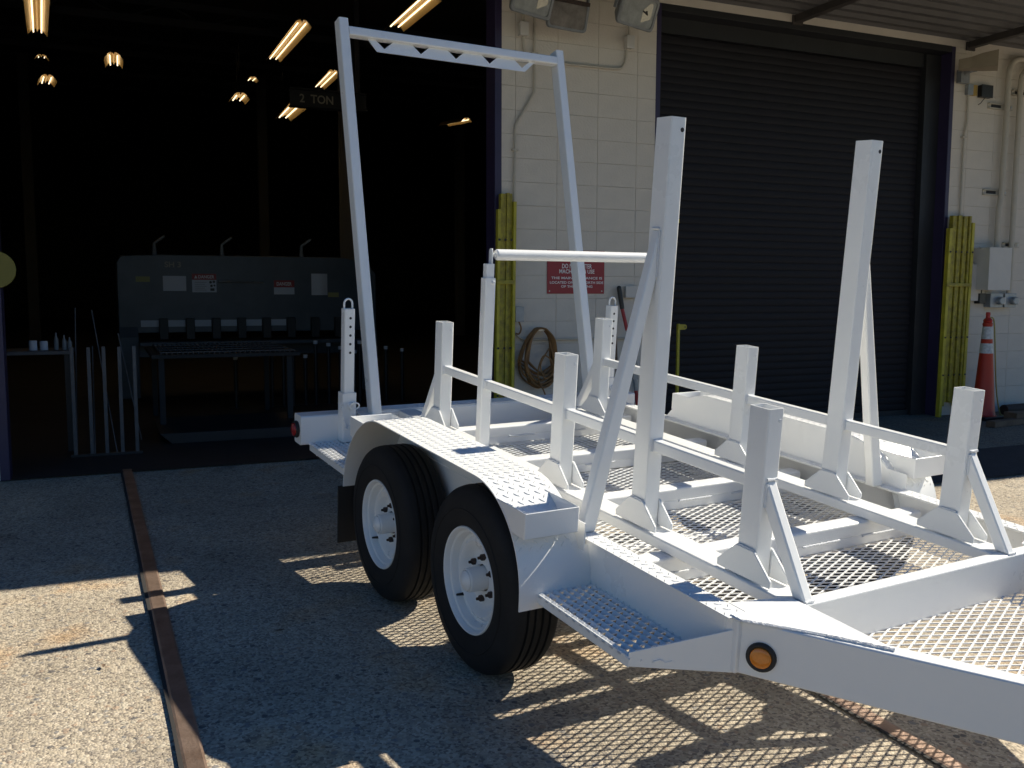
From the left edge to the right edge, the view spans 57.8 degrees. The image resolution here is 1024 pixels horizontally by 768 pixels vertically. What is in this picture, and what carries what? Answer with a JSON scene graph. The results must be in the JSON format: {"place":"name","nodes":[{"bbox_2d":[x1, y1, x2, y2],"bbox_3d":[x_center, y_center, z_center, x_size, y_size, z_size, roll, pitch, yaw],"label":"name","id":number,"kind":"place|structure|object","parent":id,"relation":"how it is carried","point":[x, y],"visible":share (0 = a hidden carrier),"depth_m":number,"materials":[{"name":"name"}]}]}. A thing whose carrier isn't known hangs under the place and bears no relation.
{"place":"outdoors","nodes":[
{"label":"outdoors","id":0,"kind":"place"},
{"bbox_2d":[5,315,479,479],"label":"floor","id":1,"kind":"structure","parent":0,"point":[38,410],"depth_m":12.24,"materials":[{"name":"grey concrete"}]},
{"bbox_2d":[6,347,74,450],"bbox_3d":[-4.015,0.132,7.684,0.740,0.830,0.500,-2,6,-24],"label":"workbench","id":2,"kind":"object","parent":1,"relation":"on","point":[26,351],"visible":0.68,"depth_m":7.59,"materials":[{"name":"metal"}]},
{"bbox_2d":[28,340,37,350],"bbox_3d":[-3.909,-0.314,7.575,0.064,0.079,0.064,-2,6,-24],"label":"tin can","id":3,"kind":"object","parent":2,"relation":"on","point":[32,344],"visible":1,"depth_m":7.55,"materials":[{"name":"grey metal"}]},
{"bbox_2d":[40,341,47,349],"bbox_3d":[-3.836,-0.315,7.608,0.060,0.074,0.060,-2,6,-24],"label":"tin can","id":4,"kind":"object","parent":2,"relation":"on","point":[43,345],"visible":1,"depth_m":7.58,"materials":[{"name":"grey metal"}]},
{"bbox_2d":[54,333,58,349],"bbox_3d":[-3.765,-0.354,7.668,0.036,0.140,0.036,-2,6,-24],"label":"bottle","id":5,"kind":"object","parent":2,"relation":"on","point":[56,344],"visible":1,"depth_m":7.66,"materials":[{"name":"grey plastic"}]},
{"bbox_2d":[62,335,66,349],"bbox_3d":[-3.711,-0.346,7.693,0.036,0.120,0.036,-2,6,-24],"label":"bottle","id":6,"kind":"object","parent":2,"relation":"on","point":[64,344],"visible":1,"depth_m":7.68,"materials":[{"name":"grey plastic"}]},
{"bbox_2d":[67,337,71,348],"bbox_3d":[-3.674,-0.338,7.710,0.036,0.100,0.036,-2,6,-24],"label":"bottle","id":7,"kind":"object","parent":2,"relation":"on","point":[69,343],"visible":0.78,"depth_m":7.70,"materials":[{"name":"grey plastic"}]},
{"bbox_2d":[69,346,142,457],"bbox_3d":[-3.257,0.136,7.436,0.530,0.875,0.050,-2,6,-24],"label":"bar rack","id":8,"kind":"object","parent":1,"relation":"on","point":[74,420],"visible":1,"depth_m":7.42,"materials":[{"name":"metal"}]},
{"bbox_2d":[74,308,77,442],"bbox_3d":[-3.483,-0.016,7.420,0.010,1.181,0.191,-1,6,-16],"label":"steel rod","id":9,"kind":"object","parent":8,"relation":"attached to","point":[76,372],"visible":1,"depth_m":7.42,"materials":[{"name":"grey metal"}]},
{"bbox_2d":[92,346,95,453],"bbox_3d":[-3.367,0.135,7.476,0.010,0.872,0.210,-2,6,-21],"label":"steel rod","id":10,"kind":"object","parent":8,"relation":"on","point":[93,401],"visible":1,"depth_m":7.47,"materials":[{"name":"grey metal"}]},
{"bbox_2d":[91,310,117,451],"bbox_3d":[-3.293,-0.014,7.504,0.276,1.162,0.010,4,7,32],"label":"steel rod","id":11,"kind":"object","parent":8,"relation":"on","point":[101,368],"visible":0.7,"depth_m":7.50,"materials":[{"name":"grey metal"}]},
{"bbox_2d":[117,333,141,439],"bbox_3d":[-3.133,0.021,7.611,0.225,0.872,0.010,3,6,24],"label":"steel rod","id":12,"kind":"object","parent":8,"relation":"attached to","point":[128,379],"visible":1,"depth_m":7.61,"materials":[{"name":"grey metal"}]},
{"bbox_2d":[145,345,299,424],"bbox_3d":[-2.962,0.011,9.414,1.340,0.735,1.530,-2,6,-24],"label":"steel table","id":13,"kind":"object","parent":1,"relation":"on","point":[154,354],"visible":0.73,"depth_m":8.95,"materials":[{"name":"grey metal"}]},
{"bbox_2d":[153,341,294,354],"bbox_3d":[-2.946,-0.369,9.366,1.220,0.022,1.560,-2,6,-24],"label":"grating sheet","id":14,"kind":"object","parent":13,"relation":"on","point":[249,347],"visible":1,"depth_m":9.24,"materials":[{"name":"metal"}]},
{"bbox_2d":[230,357,242,408],"bbox_3d":[-3.101,-0.017,10.430,0.140,0.588,0.136,-2,6,-24],"label":"stanchion","id":15,"kind":"object","parent":1,"relation":"on","point":[235,359],"visible":0.92,"depth_m":10.42,"materials":[{"name":"metal"}]},
{"bbox_2d":[154,410,323,443],"bbox_3d":[-2.450,0.393,8.838,1.746,0.090,1.100,-2,6,-24],"label":"steel plate","id":16,"kind":"object","parent":1,"relation":"on","point":[189,429],"visible":0.61,"depth_m":8.42,"materials":[{"name":"grey metal"}]},
{"bbox_2d":[116,235,377,398],"bbox_3d":[-3.454,-0.908,12.243,3.210,2.001,1.450,-2,6,-24],"label":"plate shear","id":17,"kind":"object","parent":1,"relation":"on","point":[164,296],"visible":0.95,"depth_m":11.76,"materials":[{"name":"grey paint"}]},
{"bbox_2d":[270,356,278,406],"bbox_3d":[-2.735,-0.097,10.584,0.140,0.718,0.136,-2,6,-24],"label":"stanchion","id":18,"kind":"object","parent":1,"relation":"on","point":[272,380],"visible":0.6,"depth_m":10.57,"materials":[{"name":"metal"}]},
{"bbox_2d":[300,355,310,405],"bbox_3d":[-2.387,-0.046,10.742,0.140,0.588,0.136,-2,6,-24],"label":"stanchion","id":19,"kind":"object","parent":1,"relation":"on","point":[305,382],"visible":1,"depth_m":10.73,"materials":[{"name":"metal"}]},
{"bbox_2d":[311,340,322,404],"bbox_3d":[-2.277,-0.130,10.782,0.140,0.748,0.136,-2,6,-24],"label":"stanchion","id":20,"kind":"object","parent":1,"relation":"on","point":[315,342],"visible":1,"depth_m":10.77,"materials":[{"name":"metal"}]},
{"bbox_2d":[323,343,334,404],"bbox_3d":[-2.140,-0.121,10.844,0.140,0.718,0.136,-2,6,-24],"label":"stanchion","id":21,"kind":"object","parent":1,"relation":"on","point":[328,345],"visible":1,"depth_m":10.83,"materials":[{"name":"metal"}]},
{"bbox_2d":[335,346,340,403],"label":"stanchion","id":22,"kind":"object","parent":1,"relation":"on","point":[339,349],"visible":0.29,"depth_m":10.87,"materials":[{"name":"metal"}]},
{"bbox_2d":[354,350,358,402],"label":"stanchion","id":23,"kind":"object","parent":1,"relation":"on","point":[355,371],"visible":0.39,"depth_m":10.95,"materials":[{"name":"metal"}]},
{"bbox_2d":[357,341,365,402],"bbox_3d":[-1.801,-0.145,10.991,0.140,0.738,0.136,-2,6,-24],"label":"stanchion","id":24,"kind":"object","parent":1,"relation":"on","point":[359,343],"visible":0.89,"depth_m":10.98,"materials":[{"name":"metal"}]},
{"bbox_2d":[381,346,391,401],"bbox_3d":[-1.508,-0.122,11.122,0.140,0.668,0.136,-2,6,-24],"label":"stanchion","id":25,"kind":"object","parent":1,"relation":"on","point":[386,371],"visible":0.96,"depth_m":11.10,"materials":[{"name":"metal"}]},
{"bbox_2d":[397,348,407,400],"bbox_3d":[-1.325,-0.114,11.204,0.140,0.638,0.136,-2,6,-24],"label":"stanchion","id":26,"kind":"object","parent":1,"relation":"on","point":[402,371],"visible":1,"depth_m":11.19,"materials":[{"name":"metal"}]},
{"bbox_2d":[0,438,1023,767],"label":"ground","id":27,"kind":"structure","parent":0,"point":[348,666],"depth_m":3.49,"materials":[{"name":"grey concrete"}]},
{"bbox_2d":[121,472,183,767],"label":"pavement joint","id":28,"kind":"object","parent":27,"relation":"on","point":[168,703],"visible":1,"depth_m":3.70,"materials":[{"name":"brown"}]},
{"bbox_2d":[123,469,207,767],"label":"rail track","id":29,"kind":"structure","parent":27,"relation":"on","point":[190,744],"depth_m":3.65,"materials":[{"name":"metal"}]},
{"bbox_2d":[0,0,1023,480],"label":"workshop building","id":30,"kind":"structure","parent":27,"relation":"on","point":[782,106],"depth_m":9.91,"materials":[{"name":"beige paint"}]},
{"bbox_2d":[0,252,15,287],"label":"reel guard","id":31,"kind":"object","parent":30,"relation":"attached to","point":[7,270],"visible":1,"depth_m":6.29,"materials":[{"name":"yellow"}]},
{"bbox_2d":[23,0,49,36],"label":"shop light","id":32,"kind":"object","parent":30,"relation":"hanging from","point":[37,15],"visible":1,"depth_m":13.61,"materials":[{"name":"yellow metal"}]},
{"bbox_2d":[34,30,48,60],"bbox_3d":[-9.992,-7.306,19.683,0.286,0.892,0.366,-3,6,-27],"label":"shop light","id":33,"kind":"object","parent":30,"relation":"hanging from","point":[41,50],"visible":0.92,"depth_m":19.62,"materials":[{"name":"yellow metal"}]},
{"bbox_2d":[37,55,56,86],"bbox_3d":[-13.140,-8.910,26.169,0.469,1.245,2.829,-3,6,-27],"label":"shop light","id":34,"kind":"object","parent":30,"relation":"hanging from","point":[51,79],"visible":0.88,"depth_m":25.93,"materials":[{"name":"yellow metal"}]},
{"bbox_2d":[104,22,123,68],"bbox_3d":[-8.394,-7.166,19.534,0.367,1.112,2.188,-2,6,-23],"label":"shop light","id":35,"kind":"object","parent":30,"relation":"hanging from","point":[113,57],"visible":0.95,"depth_m":19.32,"materials":[{"name":"yellow metal"}]},
{"bbox_2d":[228,43,249,103],"bbox_3d":[-4.275,-4.815,14.470,0.275,0.996,1.420,-2,6,-19],"label":"shop light","id":36,"kind":"object","parent":30,"relation":"hanging from","point":[244,97],"visible":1,"depth_m":14.31,"materials":[{"name":"yellow metal"}]},
{"bbox_2d":[245,47,258,82],"bbox_3d":[-6.146,-7.535,21.878,0.265,0.895,0.715,-2,6,-20],"label":"shop light","id":37,"kind":"object","parent":30,"relation":"hanging from","point":[255,79],"visible":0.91,"depth_m":21.83,"materials":[{"name":"yellow metal"}]},
{"bbox_2d":[265,0,311,61],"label":"shop light","id":38,"kind":"object","parent":30,"relation":"hanging from","point":[297,32],"visible":0.91,"depth_m":14.72,"materials":[{"name":"yellow metal"}]},
{"bbox_2d":[275,51,305,120],"bbox_3d":[-3.684,-4.884,15.360,0.306,1.400,4.691,-2,6,-16],"label":"shop light","id":39,"kind":"object","parent":30,"relation":"hanging from","point":[291,114],"visible":0.71,"depth_m":15.77,"materials":[{"name":"yellow metal"}]},
{"bbox_2d":[312,45,336,89],"bbox_3d":[-4.276,-7.294,21.194,0.306,1.339,4.042,-1,6,-16],"label":"shop light","id":40,"kind":"object","parent":30,"relation":"hanging from","point":[327,79],"visible":0.88,"depth_m":20.89,"materials":[{"name":"yellow metal"}]},
{"bbox_2d":[288,0,367,112],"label":"crane beam","id":41,"kind":"structure","parent":30,"relation":"hanging from","point":[315,99],"depth_m":11.12,"materials":[{"name":"black metal"}]},
{"bbox_2d":[384,0,441,31],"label":"shop light","id":42,"kind":"object","parent":30,"relation":"hanging from","point":[410,14],"visible":1,"depth_m":11.71,"materials":[{"name":"yellow metal"}]},
{"bbox_2d":[438,83,471,125],"bbox_3d":[-1.308,-6.318,21.115,0.245,1.108,2.434,-1,6,-16],"label":"shop light","id":43,"kind":"object","parent":30,"relation":"hanging from","point":[458,121],"visible":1,"depth_m":20.60,"materials":[{"name":"yellow metal"}]},
{"bbox_2d":[494,193,516,445],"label":"folding gate","id":44,"kind":"structure","parent":30,"relation":"attached to","point":[505,293],"depth_m":7.76,"materials":[{"name":"yellow paint"}]},
{"bbox_2d":[515,307,523,321],"bbox_3d":[0.051,-0.593,7.873,0.080,0.128,0.084,-2,6,-24],"label":"socket box","id":45,"kind":"object","parent":30,"relation":"attached to","point":[519,314],"visible":0.86,"depth_m":7.83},
{"bbox_2d":[518,21,528,36],"bbox_3d":[0.090,-2.929,7.664,0.076,0.112,0.069,-2,6,-24],"label":"junction box","id":46,"kind":"object","parent":30,"relation":"attached to","point":[523,28],"visible":1,"depth_m":7.64,"materials":[{"name":"beige paint"}]},
{"bbox_2d":[511,17,537,201],"bbox_3d":[0.105,-2.010,7.785,0.232,2.500,0.029,-2,6,-24],"label":"conduit","id":47,"kind":"object","parent":30,"relation":"attached to","point":[514,149],"visible":0.73,"depth_m":7.75,"materials":[{"name":"grey metal"}]},
{"bbox_2d":[509,0,553,20],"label":"floodlight","id":48,"kind":"object","parent":30,"relation":"attached to","point":[540,9],"visible":1,"depth_m":7.31,"materials":[{"name":"beige metal"}]},
{"bbox_2d":[517,327,557,443],"bbox_3d":[0.225,0.017,7.984,0.387,1.009,0.138,-2,6,-24],"label":"cord coil","id":49,"kind":"object","parent":30,"relation":"hanging from","point":[532,381],"visible":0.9,"depth_m":7.94,"materials":[{"name":"brown rubber"}]},
{"bbox_2d":[546,0,589,32],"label":"floodlight","id":50,"kind":"object","parent":30,"relation":"attached to","point":[570,15],"visible":0.82,"depth_m":7.60,"materials":[{"name":"metal"}]},
{"bbox_2d":[515,332,624,340],"bbox_3d":[0.616,-0.427,8.164,1.312,0.087,0.019,-2,6,-24],"label":"conduit","id":51,"kind":"object","parent":30,"relation":"attached to","point":[541,339],"visible":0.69,"depth_m":8.03,"materials":[{"name":"metal"}]},
{"bbox_2d":[522,14,627,69],"bbox_3d":[0.543,-2.888,7.888,1.014,0.370,0.036,-2,6,-24],"label":"conduit","id":52,"kind":"object","parent":30,"relation":"attached to","point":[580,65],"visible":0.73,"depth_m":7.95,"materials":[{"name":"metal"}]},
{"bbox_2d":[547,250,604,293],"bbox_3d":[0.559,-0.976,8.100,0.562,0.375,0.008,-2,6,-24],"label":"warning sign","id":53,"kind":"object","parent":30,"relation":"attached to","point":[559,277],"visible":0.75,"depth_m":8.07,"materials":[{"name":"red metal"}]},
{"bbox_2d":[624,35,634,49],"bbox_3d":[1.017,-2.968,8.068,0.074,0.110,0.069,-2,6,-24],"label":"junction box","id":54,"kind":"object","parent":30,"relation":"attached to","point":[629,42],"visible":1,"depth_m":8.04,"materials":[{"name":"beige paint"}]},
{"bbox_2d":[624,286,637,297],"bbox_3d":[1.063,-0.826,8.313,0.128,0.106,0.054,-2,6,-24],"label":"socket box","id":55,"kind":"object","parent":30,"relation":"attached to","point":[630,291],"visible":0.77,"depth_m":8.28,"materials":[{"name":"beige paint"}]},
{"bbox_2d":[613,0,659,31],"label":"floodlight","id":56,"kind":"object","parent":30,"relation":"attached to","point":[640,14],"visible":1,"depth_m":7.65,"materials":[{"name":"beige metal"}]},
{"bbox_2d":[660,16,941,417],"bbox_3d":[2.812,-1.510,9.391,3.628,3.802,0.370,-2,6,-24],"label":"roller door","id":57,"kind":"structure","parent":30,"relation":"in","point":[775,121],"depth_m":9.24,"materials":[{"name":"metal"}]},
{"bbox_2d":[935,215,974,416],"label":"folding gate","id":58,"kind":"structure","parent":30,"relation":"attached to","point":[957,286],"depth_m":9.86,"materials":[{"name":"yellow paint"}]},
{"bbox_2d":[959,95,968,214],"bbox_3d":[4.763,-2.192,9.817,0.074,1.685,0.032,-2,6,-24],"label":"conduit","id":59,"kind":"object","parent":30,"relation":"attached to","point":[964,136],"visible":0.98,"depth_m":9.78,"materials":[{"name":"beige metal"}]},
{"bbox_2d":[965,84,973,95],"bbox_3d":[4.790,-3.083,9.730,0.076,0.111,0.049,-2,6,-24],"label":"switch box","id":60,"kind":"object","parent":30,"relation":"attached to","point":[969,88],"visible":1,"depth_m":9.71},
{"bbox_2d":[971,85,977,95],"bbox_3d":[4.860,-3.089,9.771,0.074,0.110,0.029,-2,6,-24],"label":"amber box","id":61,"kind":"object","parent":30,"relation":"attached to","point":[975,90],"visible":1,"depth_m":9.76,"materials":[{"name":"brown plastic"}]},
{"bbox_2d":[956,49,998,83],"bbox_3d":[4.765,-3.232,9.479,0.436,0.242,0.276,5,8,41],"label":"horn speaker","id":62,"kind":"object","parent":30,"relation":"attached to","point":[986,61],"visible":1,"depth_m":9.39},
{"bbox_2d":[971,264,983,300],"bbox_3d":[4.976,-1.093,10.012,0.290,0.391,0.049,-2,6,-24],"label":"electrical panel","id":63,"kind":"object","parent":30,"relation":"attached to","point":[974,294],"visible":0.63,"depth_m":9.99,"materials":[{"name":"beige paint"}]},
{"bbox_2d":[974,290,985,303],"bbox_3d":[5.071,-0.952,10.057,0.090,0.160,0.069,-2,6,-24],"label":"black fitting","id":64,"kind":"object","parent":30,"relation":"attached to","point":[981,297],"visible":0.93,"depth_m":10.03,"materials":[{"name":"black plastic"}]},
{"bbox_2d":[977,84,992,104],"bbox_3d":[5.005,-3.054,9.822,0.168,0.206,0.059,-2,6,-24],"label":"alarm box","id":65,"kind":"object","parent":30,"relation":"attached to","point":[985,91],"visible":1,"depth_m":9.79,"materials":[{"name":"black plastic"}]},
{"bbox_2d":[973,247,1011,289],"bbox_3d":[5.151,-1.242,9.989,0.370,0.463,0.204,-2,6,-24],"label":"electrical panel","id":66,"kind":"object","parent":30,"relation":"attached to","point":[993,268],"visible":1,"depth_m":9.91,"materials":[{"name":"beige paint"}]},
{"bbox_2d":[982,189,1006,195],"bbox_3d":[5.213,-2.068,10.025,0.340,0.060,0.037,-2,6,-24],"label":"strut channel","id":67,"kind":"object","parent":30,"relation":"attached to","point":[994,192],"visible":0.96,"depth_m":10.00,"materials":[{"name":"silver metal"}]},
{"bbox_2d":[984,293,1005,307],"bbox_3d":[5.261,-0.909,10.107,0.193,0.153,0.139,-2,6,-24],"label":"power socket","id":68,"kind":"object","parent":30,"relation":"attached to","point":[995,300],"visible":1,"depth_m":10.08,"materials":[{"name":"beige paint"}]},
{"bbox_2d":[987,102,1012,110],"bbox_3d":[5.230,-2.970,9.942,0.350,0.060,0.037,-2,6,-24],"label":"strut channel","id":69,"kind":"object","parent":30,"relation":"attached to","point":[996,106],"visible":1,"depth_m":9.92,"materials":[{"name":"silver metal"}]},
{"bbox_2d":[994,56,1023,246],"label":"riser pipe","id":70,"kind":"object","parent":30,"relation":"attached to","point":[1005,136],"visible":0.98,"depth_m":9.95,"materials":[{"name":"beige metal"}]},
{"bbox_2d":[1001,242,1018,247],"bbox_3d":[5.478,-1.527,10.196,0.240,0.060,0.037,-2,6,-24],"label":"strut channel","id":71,"kind":"object","parent":30,"relation":"attached to","point":[1005,244],"visible":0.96,"depth_m":10.18,"materials":[{"name":"silver metal"}]},
{"bbox_2d":[1003,293,1019,306],"bbox_3d":[5.455,-0.917,10.192,0.178,0.153,0.139,-2,6,-24],"label":"power socket","id":72,"kind":"object","parent":30,"relation":"attached to","point":[1012,300],"visible":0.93,"depth_m":10.16,"materials":[{"name":"beige paint"}]},
{"bbox_2d":[1006,69,1023,292],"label":"riser pipe","id":73,"kind":"object","parent":30,"relation":"attached to","point":[1016,160],"visible":0.94,"depth_m":10.05,"materials":[{"name":"beige metal"}]},
{"bbox_2d":[1011,89,1023,96],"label":"strut channel","id":74,"kind":"object","parent":30,"relation":"attached to","point":[1013,92],"visible":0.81,"depth_m":10.02,"materials":[{"name":"silver metal"}]},
{"bbox_2d":[615,335,620,439],"bbox_3d":[0.939,-0.073,8.309,0.090,1.151,0.023,5,7,40],"label":"broom handle","id":75,"kind":"object","parent":27,"relation":"on","point":[616,356],"visible":0.19,"depth_m":8.29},
{"bbox_2d":[617,286,638,405],"bbox_3d":[1.055,-0.188,8.312,0.254,1.378,0.047,0,6,-4],"label":"bolt cutter","id":76,"kind":"object","parent":27,"relation":"on","point":[621,305],"visible":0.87,"depth_m":8.26,"materials":[{"name":"metal"}]},
{"bbox_2d":[291,17,1023,744],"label":"flatbed trailer","id":77,"kind":"object","parent":27,"relation":"on","point":[483,535],"visible":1,"depth_m":3.46,"materials":[{"name":"white metal"}]},
{"bbox_2d":[814,692,948,767],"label":"pavement joint","id":78,"kind":"object","parent":27,"relation":"on","point":[887,733],"visible":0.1,"depth_m":3.06,"materials":[{"name":"brown"}]},
{"bbox_2d":[822,694,969,767],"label":"rail track","id":79,"kind":"structure","parent":27,"relation":"on","point":[943,758],"depth_m":3.04,"materials":[{"name":"metal"}]},
{"bbox_2d":[931,445,1023,482],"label":"road patch","id":80,"kind":"object","parent":27,"relation":"on","point":[1001,461],"depth_m":7.56,"materials":[{"name":"black asphalt"}]},
{"bbox_2d":[853,411,1023,448],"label":"pavement","id":81,"kind":"structure","parent":0,"point":[930,427],"depth_m":9.11,"materials":[{"name":"concrete"}]},
{"bbox_2d":[675,324,686,392],"bbox_3d":[1.565,-0.044,8.617,0.094,1.030,0.030,-2,6,-24],"label":"gate latch post","id":82,"kind":"object","parent":81,"relation":"on","point":[681,327],"visible":0.59,"depth_m":8.57,"materials":[{"name":"metal"}]},
{"bbox_2d":[974,312,1003,420],"bbox_3d":[5.005,-0.195,9.814,0.340,1.127,0.340,-2,6,-24],"label":"traffic cone","id":83,"kind":"object","parent":81,"relation":"on","point":[984,380],"visible":0.87,"depth_m":9.75,"materials":[{"name":"orange plastic"}]},
{"bbox_2d":[991,317,1003,415],"bbox_3d":[5.199,-0.178,9.897,0.384,1.076,0.044,-3,7,-29],"label":"rope","id":84,"kind":"object","parent":83,"relation":"hanging from","point":[995,365],"visible":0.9,"depth_m":9.82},
{"bbox_2d":[986,418,1023,427],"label":"timber block","id":85,"kind":"object","parent":81,"relation":"on","point":[1004,422],"depth_m":9.32,"materials":[{"name":"wood"}]},
{"bbox_2d":[999,403,1023,414],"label":"scrap pipe","id":86,"kind":"object","parent":81,"relation":"on","point":[1012,407],"visible":0.64,"depth_m":10.12,"materials":[{"name":"metal"}]},
{"bbox_2d":[1004,410,1023,418],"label":"timber block","id":87,"kind":"object","parent":81,"relation":"on","point":[1013,414],"depth_m":9.54,"materials":[{"name":"brown wood"}]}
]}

